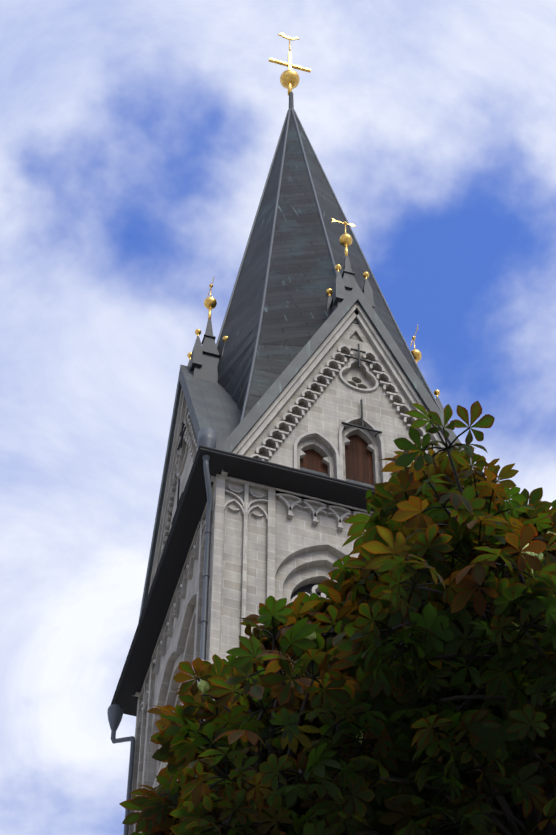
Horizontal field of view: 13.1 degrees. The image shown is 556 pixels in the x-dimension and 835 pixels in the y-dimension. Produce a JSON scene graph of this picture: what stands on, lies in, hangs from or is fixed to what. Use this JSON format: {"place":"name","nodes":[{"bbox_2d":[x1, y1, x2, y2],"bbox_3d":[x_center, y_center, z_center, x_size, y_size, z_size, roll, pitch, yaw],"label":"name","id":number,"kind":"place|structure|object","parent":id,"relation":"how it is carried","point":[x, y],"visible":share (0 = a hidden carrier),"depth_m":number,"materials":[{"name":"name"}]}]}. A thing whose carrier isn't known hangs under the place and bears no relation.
{"place":"outdoors","nodes":[
{"label":"outdoors","id":0,"kind":"place"},
{"bbox_2d":[128,475,216,834],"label":"tower wall","id":1,"kind":"structure","parent":0,"point":[183,641],"depth_m":70.76,"materials":[{"name":"grey stone"}]},
{"bbox_2d":[0,0,555,834],"label":"sky","id":2,"kind":"structure","parent":0,"point":[139,139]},
{"bbox_2d":[209,474,371,661],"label":"tower wall","id":3,"kind":"structure","parent":0,"point":[278,555],"depth_m":68.25,"materials":[{"name":"grey stone"}]},
{"bbox_2d":[290,583,326,609],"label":"window","id":4,"kind":"structure","parent":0,"point":[307,588],"depth_m":68.32,"materials":[{"name":"black glass"}]},
{"bbox_2d":[138,365,374,622],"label":"gable roof","id":5,"kind":"structure","parent":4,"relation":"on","point":[212,405],"depth_m":78.15,"materials":[{"name":"grey metal"}]},
{"bbox_2d":[217,111,433,416],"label":"spire","id":6,"kind":"structure","parent":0,"point":[301,281],"depth_m":85.48,"materials":[{"name":"grey metal"}]},
{"bbox_2d":[269,33,310,108],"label":"cross finial","id":7,"kind":"object","parent":6,"relation":"on","point":[289,79],"visible":1,"depth_m":104.12,"materials":[{"name":"gold metal"}]},
{"bbox_2d":[216,108,448,422],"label":"spire ridge seams","id":8,"kind":"object","parent":6,"relation":"on","point":[268,268],"visible":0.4,"depth_m":88.97,"materials":[{"name":"grey metal"}]},
{"bbox_2d":[187,276,227,382],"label":"pinnacle","id":9,"kind":"object","parent":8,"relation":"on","point":[204,356],"visible":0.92,"depth_m":82.92,"materials":[{"name":"grey metal"}]},
{"bbox_2d":[119,401,555,834],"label":"chestnut tree","id":10,"kind":"object","parent":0,"point":[349,669],"depth_m":13.09,"materials":[{"name":"green plant"}]},
{"bbox_2d":[197,460,555,752],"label":"chestnut tree conkers","id":11,"kind":"object","parent":10,"relation":"on","point":[203,686],"visible":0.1,"depth_m":13.88,"materials":[{"name":"green"}]},
{"bbox_2d":[410,326,443,412],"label":"finial","id":12,"kind":"object","parent":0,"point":[417,354],"visible":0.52,"depth_m":87.72,"materials":[{"name":"gold metal"}]},
{"bbox_3d":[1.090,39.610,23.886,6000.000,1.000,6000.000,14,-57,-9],"label":"ground","id":13,"kind":"structure","parent":0,"visible":0},
{"bbox_3d":[1.155,25.354,45.022,9.080,49.990,9.080,14,-57,-9],"label":"tower","id":14,"kind":"object","parent":13,"relation":"on","visible":0},
{"bbox_2d":[107,702,134,834],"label":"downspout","id":15,"kind":"object","parent":14,"relation":"attached to","point":[115,713],"visible":1,"depth_m":73.25,"materials":[{"name":"grey metal"}]},
{"bbox_2d":[138,493,213,728],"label":"ornamental frieze","id":16,"kind":"object","parent":14,"relation":"on","point":[179,594],"visible":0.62,"depth_m":72.09,"materials":[{"name":"grey stone"}]},
{"bbox_2d":[132,388,215,696],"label":"gable relief","id":17,"kind":"object","parent":16,"relation":"on","point":[179,440],"visible":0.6,"depth_m":78.59},
{"bbox_2d":[139,659,213,832],"bbox_3d":[1.219,11.321,65.827,9.720,0.640,9.720,14,-57,-9],"label":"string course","id":18,"kind":"object","parent":14,"relation":"on","point":[162,766],"depth_m":64.44,"materials":[{"name":"stone"}]},
{"bbox_2d":[184,427,216,775],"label":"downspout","id":19,"kind":"object","parent":14,"relation":"attached to","point":[207,436],"visible":0.5,"depth_m":68.20,"materials":[{"name":"grey metal"}]},
{"bbox_2d":[224,486,372,602],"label":"ornamental frieze","id":20,"kind":"object","parent":14,"relation":"on","point":[297,503],"visible":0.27,"depth_m":70.11,"materials":[{"name":"grey stone"}]},
{"bbox_2d":[112,448,378,715],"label":"eaves soffit","id":21,"kind":"structure","parent":20,"relation":"on","point":[190,513],"depth_m":71.06,"materials":[{"name":"black paint"}]},
{"bbox_2d":[165,404,192,543],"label":"gable","id":22,"kind":"structure","parent":21,"relation":"on","point":[183,477],"depth_m":77.53,"materials":[{"name":"stone"}]},
{"bbox_2d":[110,445,391,705],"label":"gutter","id":23,"kind":"object","parent":21,"relation":"on","point":[285,467],"visible":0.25,"depth_m":70.45,"materials":[{"name":"black metal"}]},
{"bbox_2d":[218,284,475,469],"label":"gable roof","id":24,"kind":"structure","parent":21,"relation":"on","point":[247,423],"depth_m":76.61,"materials":[{"name":"grey metal"}]},
{"bbox_2d":[326,218,373,323],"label":"pinnacle","id":25,"kind":"object","parent":24,"relation":"on","point":[345,283],"visible":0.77,"depth_m":82.07,"materials":[{"name":"grey metal"}]},
{"bbox_2d":[244,323,462,486],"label":"gable","id":26,"kind":"structure","parent":21,"relation":"on","point":[336,404],"depth_m":74.85,"materials":[{"name":"stone"}]},
{"bbox_2d":[221,302,463,486],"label":"gable ornamental trim","id":27,"kind":"structure","parent":26,"relation":"attached to","point":[359,450],"depth_m":74.65,"materials":[{"name":"grey stone"}]}
]}

